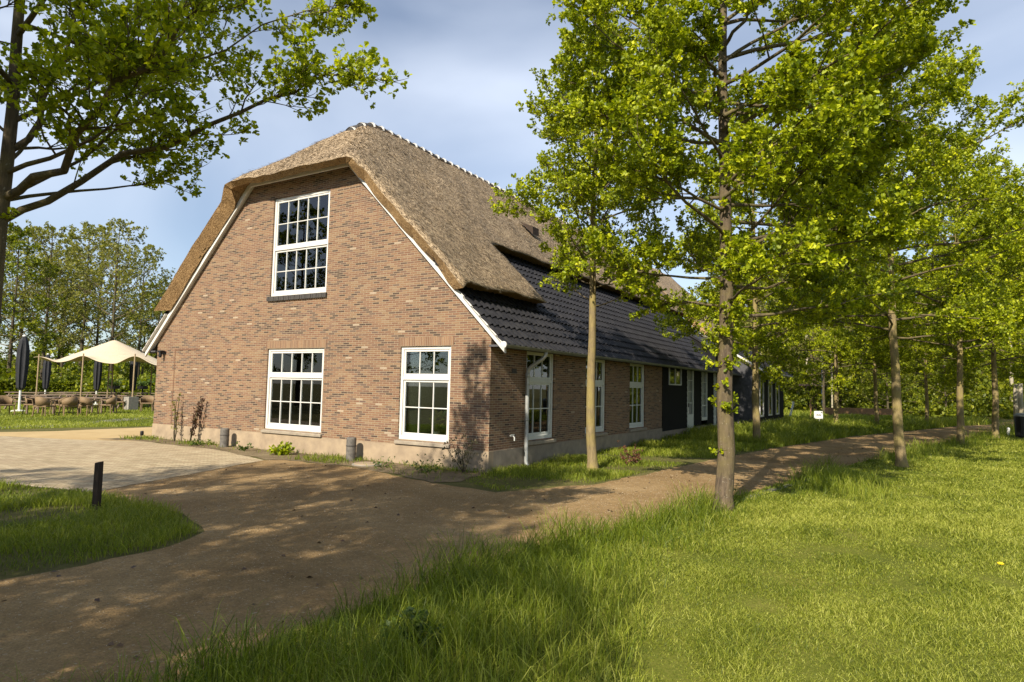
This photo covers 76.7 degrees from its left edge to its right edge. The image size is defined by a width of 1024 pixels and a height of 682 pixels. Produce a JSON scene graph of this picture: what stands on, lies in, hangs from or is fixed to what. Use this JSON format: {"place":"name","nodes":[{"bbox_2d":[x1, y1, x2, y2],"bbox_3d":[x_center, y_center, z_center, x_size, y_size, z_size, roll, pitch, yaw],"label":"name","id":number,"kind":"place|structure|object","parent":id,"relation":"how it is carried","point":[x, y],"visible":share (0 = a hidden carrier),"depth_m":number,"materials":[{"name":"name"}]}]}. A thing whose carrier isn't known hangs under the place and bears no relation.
{"place":"outdoors","nodes":[
{"label":"outdoors","id":0,"kind":"place"},
{"bbox_2d":[0,427,151,440],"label":"sand path","id":1,"kind":"structure","parent":0,"point":[97,434],"depth_m":18.85,"materials":[{"name":"beige sand"}]},
{"bbox_2d":[0,398,153,428],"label":"terrace lawn","id":2,"kind":"structure","parent":0,"point":[74,419],"depth_m":25.22,"materials":[{"name":"green plant"}]},
{"bbox_2d":[0,395,16,414],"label":"rattan armchair","id":3,"kind":"object","parent":2,"relation":"on","point":[6,400],"visible":0.94,"depth_m":27.47,"materials":[{"name":"brown wicker"}]},
{"bbox_2d":[11,335,29,411],"bbox_3d":[-22.881,1.496,30.225,0.600,3.600,0.600,-1,-5,31],"label":"closed parasol","id":4,"kind":"object","parent":2,"relation":"on","point":[22,358],"visible":0.91,"depth_m":30.10,"materials":[{"name":"black fabric"}]},
{"bbox_2d":[4,395,57,409],"bbox_3d":[-23.666,3.031,31.886,2.000,0.740,1.720,1,-4,0],"label":"picnic table","id":5,"kind":"object","parent":2,"relation":"on","point":[22,400],"visible":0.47,"depth_m":31.56,"materials":[{"name":"brown wood"}]},
{"bbox_2d":[22,395,43,413],"bbox_3d":[-20.948,2.796,28.350,0.641,0.833,0.641,1,-4,10],"label":"rattan armchair","id":6,"kind":"object","parent":2,"relation":"on","point":[29,401],"visible":0.65,"depth_m":28.31,"materials":[{"name":"brown wicker"}]},
{"bbox_2d":[32,397,55,415],"bbox_3d":[-19.491,2.728,26.956,0.641,0.833,0.641,1,-4,2],"label":"rattan armchair","id":7,"kind":"object","parent":2,"relation":"on","point":[42,402],"visible":0.92,"depth_m":26.73,"materials":[{"name":"brown wicker"}]},
{"bbox_2d":[26,397,62,413],"bbox_3d":[-20.777,2.880,28.867,1.200,0.740,0.900,2,-4,-6],"label":"terrace table","id":8,"kind":"object","parent":2,"relation":"on","point":[47,398],"visible":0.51,"depth_m":28.50,"materials":[{"name":"brown wood"}]},
{"bbox_2d":[42,353,50,393],"bbox_3d":[-28.691,2.307,39.895,0.517,3.100,0.517,-1,-5,31],"label":"closed parasol","id":9,"kind":"object","parent":2,"relation":"on","point":[46,372],"visible":0.72,"depth_m":39.78,"materials":[{"name":"black fabric"}]},
{"bbox_2d":[49,396,69,413],"bbox_3d":[-20.071,2.845,28.780,0.641,0.833,0.641,2,-4,-15],"label":"rattan armchair","id":10,"kind":"object","parent":2,"relation":"on","point":[58,403],"visible":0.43,"depth_m":28.56,"materials":[{"name":"brown wicker"}]},
{"bbox_2d":[58,397,78,415],"bbox_3d":[-18.898,2.790,27.643,0.641,0.833,0.641,-2,-5,36],"label":"rattan armchair","id":11,"kind":"object","parent":2,"relation":"on","point":[72,402],"visible":0.91,"depth_m":27.48,"materials":[{"name":"brown wicker"}]},
{"bbox_2d":[0,378,154,399],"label":"hedge","id":12,"kind":"object","parent":2,"relation":"on","point":[7,385],"visible":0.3,"depth_m":46.55,"materials":[{"name":"green plant"}]},
{"bbox_2d":[78,397,98,414],"bbox_3d":[-18.504,2.843,28.259,0.641,0.833,0.641,0,-4,20],"label":"rattan armchair","id":13,"kind":"object","parent":2,"relation":"on","point":[86,402],"visible":0.94,"depth_m":28.04,"materials":[{"name":"brown wicker"}]},
{"bbox_2d":[35,340,156,409],"bbox_3d":[-21.903,1.845,36.444,6.673,3.830,5.650,2,-4,-5],"label":"stretch tent","id":14,"kind":"object","parent":2,"relation":"on","point":[112,352],"visible":0.75,"depth_m":35.08,"materials":[{"name":"fabric"}]},
{"bbox_2d":[79,397,114,413],"bbox_3d":[-19.304,3.002,30.125,1.200,0.740,0.900,1,-4,6],"label":"terrace table","id":15,"kind":"object","parent":2,"relation":"on","point":[101,407],"visible":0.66,"depth_m":29.96,"materials":[{"name":"brown wood"}]},
{"bbox_2d":[93,361,101,404],"bbox_3d":[-25.401,2.363,39.670,0.517,3.100,0.517,-1,-5,31],"label":"closed parasol","id":16,"kind":"object","parent":2,"relation":"on","point":[97,374],"visible":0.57,"depth_m":39.55,"materials":[{"name":"black fabric"}]},
{"bbox_2d":[98,396,116,412],"bbox_3d":[-18.442,2.941,29.623,0.641,0.833,0.641,2,-4,-4],"label":"rattan armchair","id":17,"kind":"object","parent":2,"relation":"on","point":[110,402],"visible":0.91,"depth_m":29.42,"materials":[{"name":"brown wicker"}]},
{"bbox_2d":[90,394,134,407],"bbox_3d":[-21.925,3.333,35.597,2.000,0.740,1.720,1,-4,3],"label":"picnic table","id":18,"kind":"object","parent":2,"relation":"on","point":[111,395],"visible":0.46,"depth_m":35.26,"materials":[{"name":"brown wood"}]},
{"bbox_2d":[105,378,122,393],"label":"planter","id":19,"kind":"object","parent":2,"relation":"on","point":[115,386],"visible":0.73,"depth_m":41.39,"materials":[{"name":"green plant"}]},
{"bbox_2d":[129,361,137,394],"bbox_3d":[-23.156,2.406,39.575,0.517,3.100,0.517,-1,-5,31],"label":"closed parasol","id":20,"kind":"object","parent":2,"relation":"on","point":[131,374],"visible":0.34,"depth_m":39.47,"materials":[{"name":"black fabric"}]},
{"bbox_2d":[137,379,154,396],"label":"planter","id":21,"kind":"object","parent":2,"relation":"on","point":[143,385],"visible":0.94,"depth_m":42.52,"materials":[{"name":"green plant"}]},
{"bbox_2d":[140,395,154,410],"bbox_3d":[-18.431,3.163,32.739,0.641,0.833,0.641,3,-4,-23],"label":"rattan armchair","id":22,"kind":"object","parent":2,"relation":"on","point":[147,399],"visible":0.94,"depth_m":32.90,"materials":[{"name":"brown wicker"}]},
{"bbox_2d":[0,478,203,574],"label":"long grass","id":23,"kind":"structure","parent":0,"point":[19,534],"depth_m":6.99,"materials":[{"name":"green plant"}]},
{"bbox_2d":[0,436,261,491],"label":"paved yard","id":24,"kind":"structure","parent":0,"point":[51,462],"depth_m":12.89,"materials":[{"name":"stone"}]},
{"bbox_2d":[105,437,485,482],"bbox_3d":[-5.835,2.567,14.748,12.200,0.001,1.859,-1,-5,31],"label":"planting bed","id":25,"kind":"object","parent":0,"point":[446,476],"visible":0.67,"depth_m":13.37,"materials":[{"name":"soil"}]},
{"bbox_2d":[169,393,182,440],"bbox_3d":[-9.050,2.041,17.430,0.271,1.311,0.290,-1,-5,31],"label":"climbing shrub","id":26,"kind":"object","parent":25,"relation":"on","point":[175,423],"visible":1,"depth_m":17.41,"materials":[{"name":"brown plant"}]},
{"bbox_2d":[189,396,203,440],"bbox_3d":[-8.249,2.062,17.019,0.422,1.245,0.472,1,-4,5],"label":"climbing shrub","id":27,"kind":"object","parent":25,"relation":"on","point":[197,411],"visible":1,"depth_m":16.94,"materials":[{"name":"brown plant"}]},
{"bbox_2d":[220,428,229,446],"bbox_3d":[-7.162,2.434,16.136,0.224,0.520,0.224,-1,-5,31],"label":"bollard","id":28,"kind":"object","parent":25,"relation":"on","point":[224,437],"visible":0.88,"depth_m":16.05,"materials":[{"name":"concrete"}]},
{"bbox_2d":[267,440,294,455],"bbox_3d":[-5.218,2.426,14.631,0.663,0.413,0.457,5,-6,-43],"label":"green bush","id":29,"kind":"object","parent":25,"relation":"on","point":[283,449],"visible":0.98,"depth_m":14.59,"materials":[{"name":"green plant"}]},
{"bbox_2d":[120,435,484,480],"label":"bed weeds","id":30,"kind":"object","parent":25,"relation":"on","point":[338,457],"visible":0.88,"depth_m":13.77,"materials":[{"name":"green plant"}]},
{"bbox_2d":[346,437,356,460],"bbox_3d":[-3.454,2.342,13.902,0.224,0.550,0.224,-1,-5,31],"label":"bollard","id":31,"kind":"object","parent":25,"relation":"on","point":[351,445],"visible":0.89,"depth_m":13.82,"materials":[{"name":"concrete"}]},
{"bbox_2d":[352,462,380,465],"bbox_3d":[-2.964,2.515,13.216,0.600,0.048,0.600,-1,-5,31],"label":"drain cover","id":32,"kind":"object","parent":25,"relation":"on","point":[362,464],"visible":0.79,"depth_m":13.07,"materials":[{"name":"concrete"}]},
{"bbox_2d":[372,456,395,468],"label":"weed plant","id":33,"kind":"object","parent":25,"relation":"on","point":[379,463],"visible":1,"depth_m":12.78,"materials":[{"name":"green plant"}]},
{"bbox_2d":[406,454,442,472],"bbox_3d":[-1.636,2.304,12.298,0.553,0.398,0.671,4,-5,-32],"label":"weed plant","id":34,"kind":"object","parent":25,"relation":"on","point":[422,470],"visible":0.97,"depth_m":12.17,"materials":[{"name":"green plant"}]},
{"bbox_2d":[441,434,480,473],"bbox_3d":[-0.964,2.113,12.153,0.846,0.777,0.529,3,-5,-27],"label":"dry bush","id":35,"kind":"object","parent":25,"relation":"on","point":[463,469],"visible":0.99,"depth_m":12.11,"materials":[{"name":"brown plant"}]},
{"bbox_2d":[428,409,446,433],"bbox_3d":[-1.559,1.724,13.576,0.518,0.679,0.501,-1,-5,31],"label":"potted plant","id":36,"kind":"object","parent":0,"point":[439,416],"visible":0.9,"depth_m":13.55,"materials":[{"name":"green plant"}]},
{"bbox_2d":[0,441,889,681],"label":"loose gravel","id":37,"kind":"structure","parent":0,"point":[325,539],"depth_m":7.55,"materials":[{"name":"beige gravel"}]},
{"bbox_2d":[0,422,1013,681],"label":"gravel path","id":38,"kind":"structure","parent":0,"point":[84,610],"depth_m":6.46,"materials":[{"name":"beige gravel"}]},
{"bbox_2d":[0,415,1013,639],"bbox_3d":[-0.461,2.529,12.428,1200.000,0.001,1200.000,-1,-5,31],"label":"ground","id":39,"kind":"structure","parent":0,"point":[465,483],"depth_m":9.13,"materials":[{"name":"green plant"}]},
{"bbox_2d":[0,221,67,342],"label":"woodland tree","id":40,"kind":"object","parent":39,"relation":"on","point":[10,248],"visible":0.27,"depth_m":59.25,"materials":[{"name":"green plant"}]},
{"bbox_2d":[0,228,72,379],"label":"woodland tree","id":41,"kind":"object","parent":39,"relation":"on","point":[9,359],"visible":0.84,"depth_m":47.71,"materials":[{"name":"green plant"}]},
{"bbox_2d":[0,225,82,344],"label":"woodland tree","id":42,"kind":"object","parent":39,"relation":"on","point":[28,304],"visible":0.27,"depth_m":60.59,"materials":[{"name":"green plant"}]},
{"bbox_2d":[3,245,108,376],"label":"woodland tree","id":43,"kind":"object","parent":39,"relation":"on","point":[66,315],"visible":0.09,"depth_m":72.28,"materials":[{"name":"green plant"}]},
{"bbox_2d":[2,219,120,380],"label":"woodland tree","id":44,"kind":"object","parent":39,"relation":"on","point":[48,228],"visible":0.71,"depth_m":52.40,"materials":[{"name":"green plant"}]},
{"bbox_2d":[20,259,102,375],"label":"woodland tree","id":45,"kind":"object","parent":39,"relation":"on","point":[66,349],"visible":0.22,"depth_m":63.84,"materials":[{"name":"green plant"}]},
{"bbox_2d":[0,341,153,379],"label":"wood","id":46,"kind":"object","parent":39,"relation":"on","point":[118,371],"visible":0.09,"depth_m":82.17,"materials":[{"name":"green plant"}]},
{"bbox_2d":[0,365,155,399],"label":"undergrowth","id":47,"kind":"object","parent":39,"relation":"on","point":[87,376],"visible":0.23,"depth_m":48.14,"materials":[{"name":"green plant"}]},
{"bbox_2d":[19,221,145,380],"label":"woodland tree","id":48,"kind":"object","parent":39,"relation":"on","point":[79,260],"visible":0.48,"depth_m":58.21,"materials":[{"name":"green plant"}]},
{"bbox_2d":[41,242,148,362],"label":"woodland tree","id":49,"kind":"object","parent":39,"relation":"on","point":[97,333],"visible":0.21,"depth_m":66.37,"materials":[{"name":"green plant"}]},
{"bbox_2d":[92,461,103,510],"bbox_3d":[-5.138,1.853,8.025,0.076,0.718,0.076,0,-4,11],"label":"wooden post","id":50,"kind":"object","parent":39,"relation":"on","point":[97,484],"visible":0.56,"depth_m":8.01,"materials":[{"name":"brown wood"}]},
{"bbox_2d":[39,217,170,377],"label":"woodland tree","id":51,"kind":"object","parent":39,"relation":"on","point":[116,245],"visible":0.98,"depth_m":50.28,"materials":[{"name":"green plant"}]},
{"bbox_2d":[81,244,174,376],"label":"woodland tree","id":52,"kind":"object","parent":39,"relation":"on","point":[151,280],"visible":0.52,"depth_m":55.28,"materials":[{"name":"green plant"}]},
{"bbox_2d":[100,283,162,376],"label":"woodland tree","id":53,"kind":"object","parent":39,"relation":"on","point":[129,362],"visible":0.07,"depth_m":72.18,"materials":[{"name":"green plant"}]},
{"bbox_2d":[120,280,165,379],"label":"woodland tree","id":54,"kind":"object","parent":39,"relation":"on","point":[146,367],"visible":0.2,"depth_m":61.66,"materials":[{"name":"green plant"}]},
{"bbox_2d":[0,0,412,378],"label":"oak tree","id":55,"kind":"object","parent":39,"relation":"on","point":[120,65],"visible":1,"depth_m":5.32,"materials":[{"name":"green plant"}]},
{"bbox_2d":[140,122,741,472],"bbox_3d":[-0.033,-1.065,24.205,12.354,8.956,21.313,-1,-5,31],"label":"thatched farmhouse","id":56,"kind":"object","parent":39,"relation":"on","point":[377,291],"visible":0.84,"depth_m":15.55,"materials":[{"name":"brick"}]},
{"bbox_2d":[261,348,323,436],"bbox_3d":[-5.186,1.200,15.441,2.076,2.046,0.195,-1,-5,31],"label":"window","id":57,"kind":"structure","parent":56,"relation":"in","point":[295,376],"depth_m":15.48,"materials":[{"name":"white paint"}]},
{"bbox_2d":[266,189,329,301],"bbox_3d":[-5.130,-2.286,15.704,2.066,2.588,0.191,-1,-5,31],"label":"window","id":58,"kind":"structure","parent":56,"relation":"in","point":[301,229],"depth_m":15.74,"materials":[{"name":"white paint"}]},
{"bbox_2d":[394,346,450,447],"bbox_3d":[-1.800,1.129,13.399,1.430,2.046,0.195,-1,-5,31],"label":"window","id":59,"kind":"structure","parent":56,"relation":"in","point":[407,430],"depth_m":13.56,"materials":[{"name":"white paint"}]},
{"bbox_2d":[527,351,555,445],"bbox_3d":[0.596,1.235,14.298,0.195,2.040,1.388,-1,-5,31],"label":"window","id":60,"kind":"structure","parent":56,"relation":"in","point":[541,375],"depth_m":14.43,"materials":[{"name":"paint"}]},
{"bbox_2d":[584,358,607,437],"bbox_3d":[2.152,1.452,16.872,0.195,2.040,1.390,-1,-5,31],"label":"window","id":61,"kind":"structure","parent":56,"relation":"in","point":[599,364],"depth_m":17.22,"materials":[{"name":"paint"}]},
{"bbox_2d":[629,363,646,431],"bbox_3d":[3.745,1.675,19.506,0.195,2.040,1.416,-1,-5,31],"label":"window","id":62,"kind":"structure","parent":56,"relation":"in","point":[636,415],"depth_m":19.65,"materials":[{"name":"paint"}]},
{"bbox_2d":[687,370,693,431],"bbox_3d":[6.668,2.182,24.239,0.125,2.440,0.810,-1,-5,31],"label":"door","id":63,"kind":"structure","parent":56,"relation":"in","point":[690,374],"depth_m":24.31,"materials":[{"name":"paint"}]},
{"bbox_2d":[701,372,706,419],"bbox_3d":[7.682,2.136,25.961,0.085,2.060,0.830,-1,-5,31],"label":"window","id":64,"kind":"structure","parent":56,"relation":"in","point":[704,374],"depth_m":26.06,"materials":[{"name":"paint"}]},
{"bbox_2d":[713,373,715,425],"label":"window","id":65,"kind":"structure","parent":56,"relation":"in","point":[714,379],"depth_m":27.31,"materials":[{"name":"paint"}]},
{"bbox_2d":[487,9,683,470],"bbox_3d":[1.668,-2.212,13.580,4.044,9.912,3.686,4,-5,-31],"label":"oak tree","id":66,"kind":"object","parent":39,"relation":"on","point":[580,184],"visible":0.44,"depth_m":13.24,"materials":[{"name":"green plant"}]},
{"bbox_2d":[617,440,642,463],"bbox_3d":[2.549,2.448,14.191,0.576,0.565,0.574,0,-4,19],"label":"red bush","id":67,"kind":"object","parent":39,"relation":"on","point":[634,459],"visible":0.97,"depth_m":14.11,"materials":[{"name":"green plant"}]},
{"bbox_2d":[631,256,792,422],"bbox_3d":[7.945,0.008,36.579,13.550,8.923,8.980,-1,-5,31],"label":"timber annex","id":68,"kind":"object","parent":39,"relation":"on","point":[771,401],"visible":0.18,"depth_m":31.25,"materials":[{"name":"wood"}]},
{"bbox_2d":[759,374,763,416],"bbox_3d":[11.889,2.606,30.835,0.040,2.000,0.980,-1,-5,31],"label":"window","id":69,"kind":"structure","parent":68,"relation":"in","point":[761,385],"depth_m":30.84,"materials":[{"name":"white paint"}]},
{"bbox_2d":[768,379,771,415],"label":"window","id":70,"kind":"structure","parent":68,"relation":"in","point":[769,386],"depth_m":32.76,"materials":[{"name":"white paint"}]},
{"bbox_2d":[775,377,778,414],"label":"window","id":71,"kind":"structure","parent":68,"relation":"in","point":[776,391],"depth_m":34.68,"materials":[{"name":"white paint"}]},
{"bbox_2d":[469,409,1000,490],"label":"verge grass","id":72,"kind":"structure","parent":39,"relation":"on","point":[797,427],"depth_m":20.51,"materials":[{"name":"green plant"}]},
{"bbox_2d":[707,271,774,362],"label":"woodland tree","id":73,"kind":"object","parent":39,"relation":"on","point":[714,275],"visible":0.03,"depth_m":62.10,"materials":[{"name":"green plant"}]},
{"bbox_2d":[704,268,790,367],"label":"woodland tree","id":74,"kind":"object","parent":39,"relation":"on","point":[758,309],"visible":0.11,"depth_m":50.11,"materials":[{"name":"green plant"}]},
{"bbox_2d":[653,124,881,441],"bbox_3d":[8.469,-1.899,21.445,6.760,10.701,6.837,0,-4,23],"label":"oak tree","id":75,"kind":"object","parent":39,"relation":"on","point":[775,331],"visible":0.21,"depth_m":20.62,"materials":[{"name":"green plant"}]},
{"bbox_2d":[758,344,802,409],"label":"woodland tree","id":76,"kind":"object","parent":39,"relation":"on","point":[793,384],"visible":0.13,"depth_m":53.33,"materials":[{"name":"green plant"}]},
{"bbox_2d":[739,263,827,368],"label":"woodland tree","id":77,"kind":"object","parent":39,"relation":"on","point":[761,307],"visible":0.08,"depth_m":47.66,"materials":[{"name":"green plant"}]},
{"bbox_2d":[768,334,815,407],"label":"woodland tree","id":78,"kind":"object","parent":39,"relation":"on","point":[799,361],"visible":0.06,"depth_m":59.63,"materials":[{"name":"green plant"}]},
{"bbox_2d":[799,329,827,412],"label":"tree platform","id":79,"kind":"object","parent":39,"relation":"on","point":[812,405],"visible":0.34,"depth_m":51.80,"materials":[{"name":"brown wood"}]},
{"bbox_2d":[787,300,859,411],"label":"woodland tree","id":80,"kind":"object","parent":39,"relation":"on","point":[823,391],"visible":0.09,"depth_m":45.92,"materials":[{"name":"green plant"}]},
{"bbox_2d":[763,253,901,423],"bbox_3d":[15.074,-0.826,30.777,6.422,10.166,6.495,1,-4,8],"label":"oak tree","id":81,"kind":"object","parent":39,"relation":"on","point":[821,338],"visible":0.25,"depth_m":30.12,"materials":[{"name":"green plant"}]},
{"bbox_2d":[815,330,871,407],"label":"woodland tree","id":82,"kind":"object","parent":39,"relation":"on","point":[855,394],"visible":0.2,"depth_m":51.57,"materials":[{"name":"green plant"}]},
{"bbox_2d":[825,408,902,416],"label":"timber rail","id":83,"kind":"object","parent":39,"relation":"on","point":[863,411],"visible":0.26,"depth_m":40.31,"materials":[{"name":"brown wood"}]},
{"bbox_2d":[838,331,890,406],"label":"woodland tree","id":84,"kind":"object","parent":39,"relation":"on","point":[866,374],"visible":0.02,"depth_m":55.22,"materials":[{"name":"green plant"}]},
{"bbox_2d":[819,243,939,423],"bbox_3d":[18.482,-0.530,32.788,6.390,10.000,6.144,2,-4,-9],"label":"oak tree","id":85,"kind":"object","parent":39,"relation":"on","point":[907,370],"visible":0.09,"depth_m":32.06,"materials":[{"name":"green plant"}]},
{"bbox_2d":[849,339,923,413],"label":"woodland tree","id":86,"kind":"object","parent":39,"relation":"on","point":[871,390],"visible":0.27,"depth_m":47.52,"materials":[{"name":"green plant"}]},
{"bbox_2d":[783,358,1023,418],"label":"undergrowth","id":87,"kind":"object","parent":39,"relation":"on","point":[802,399],"visible":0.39,"depth_m":51.42,"materials":[{"name":"green plant"}]},
{"bbox_2d":[900,348,944,405],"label":"woodland tree","id":88,"kind":"object","parent":39,"relation":"on","point":[922,382],"visible":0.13,"depth_m":54.67,"materials":[{"name":"green plant"}]},
{"bbox_2d":[882,250,964,394],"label":"woodland tree","id":89,"kind":"object","parent":39,"relation":"on","point":[921,253],"visible":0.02,"depth_m":58.88,"materials":[{"name":"green plant"}]},
{"bbox_2d":[860,265,998,421],"bbox_3d":[22.222,0.187,35.412,5.811,9.096,5.746,0,-4,21],"label":"oak tree","id":90,"kind":"object","parent":39,"relation":"on","point":[948,367],"visible":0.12,"depth_m":34.61,"materials":[{"name":"green plant"}]},
{"bbox_2d":[910,339,981,413],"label":"woodland tree","id":91,"kind":"object","parent":39,"relation":"on","point":[945,399],"visible":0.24,"depth_m":51.82,"materials":[{"name":"green plant"}]},
{"bbox_2d":[940,343,1009,410],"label":"woodland tree","id":92,"kind":"object","parent":39,"relation":"on","point":[983,379],"visible":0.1,"depth_m":55.99,"materials":[{"name":"green plant"}]},
{"bbox_2d":[982,299,1023,396],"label":"oak tree","id":93,"kind":"object","parent":39,"relation":"on","point":[1009,349],"visible":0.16,"depth_m":40.99,"materials":[{"name":"green plant"}]},
{"bbox_2d":[0,0,1023,362],"label":"sky","id":94,"kind":"structure","parent":0,"point":[470,62],"materials":[{"name":"blue"}]},
{"bbox_2d":[177,433,1023,681],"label":"lawn","id":95,"kind":"structure","parent":0,"point":[662,669],"depth_m":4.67,"materials":[{"name":"green plant"}]},
{"bbox_2d":[381,606,443,648],"bbox_3d":[-0.575,1.810,4.098,0.422,0.253,0.342,-1,-5,31],"label":"thistle plant","id":96,"kind":"object","parent":95,"relation":"on","point":[418,623],"visible":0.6,"depth_m":4.06,"materials":[{"name":"green plant"}]},
{"bbox_2d":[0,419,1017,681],"bbox_3d":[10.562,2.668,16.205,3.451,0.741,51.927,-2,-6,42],"label":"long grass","id":97,"kind":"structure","parent":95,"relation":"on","point":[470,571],"depth_m":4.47,"materials":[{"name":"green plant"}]},
{"bbox_2d":[515,0,986,512],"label":"oak tree","id":98,"kind":"object","parent":95,"relation":"on","point":[844,109],"visible":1,"depth_m":8.54,"materials":[{"name":"green plant"}]},
{"bbox_2d":[743,8,1023,466],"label":"oak tree","id":99,"kind":"object","parent":95,"relation":"on","point":[934,167],"visible":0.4,"depth_m":14.30,"materials":[{"name":"green plant"}]},
{"bbox_2d":[826,124,1023,444],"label":"oak tree","id":100,"kind":"object","parent":95,"relation":"on","point":[949,348],"visible":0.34,"depth_m":21.72,"materials":[{"name":"green plant"}]},
{"bbox_2d":[887,177,1023,437],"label":"oak tree","id":101,"kind":"object","parent":95,"relation":"on","point":[949,377],"visible":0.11,"depth_m":25.84,"materials":[{"name":"green plant"}]},
{"bbox_2d":[964,243,1023,375],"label":"oak tree","id":102,"kind":"object","parent":95,"relation":"on","point":[998,356],"visible":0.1,"depth_m":32.67,"materials":[{"name":"green plant"}]},
{"bbox_2d":[1013,384,1017,418],"bbox_3d":[25.127,3.374,32.288,0.236,2.453,0.236,-1,-5,31],"label":"grey post","id":103,"kind":"object","parent":95,"relation":"on","point":[1015,398],"visible":0.66,"depth_m":32.27,"materials":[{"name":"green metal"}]},
{"bbox_2d":[1013,413,1023,437],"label":"litter bin","id":104,"kind":"object","parent":95,"relation":"on","point":[1019,424],"visible":0.91,"depth_m":26.73,"materials":[{"name":"metal"}]},
{"bbox_2d":[1018,383,1023,412],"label":"grey post","id":105,"kind":"object","parent":95,"relation":"on","point":[1020,400],"visible":0.62,"depth_m":30.79,"materials":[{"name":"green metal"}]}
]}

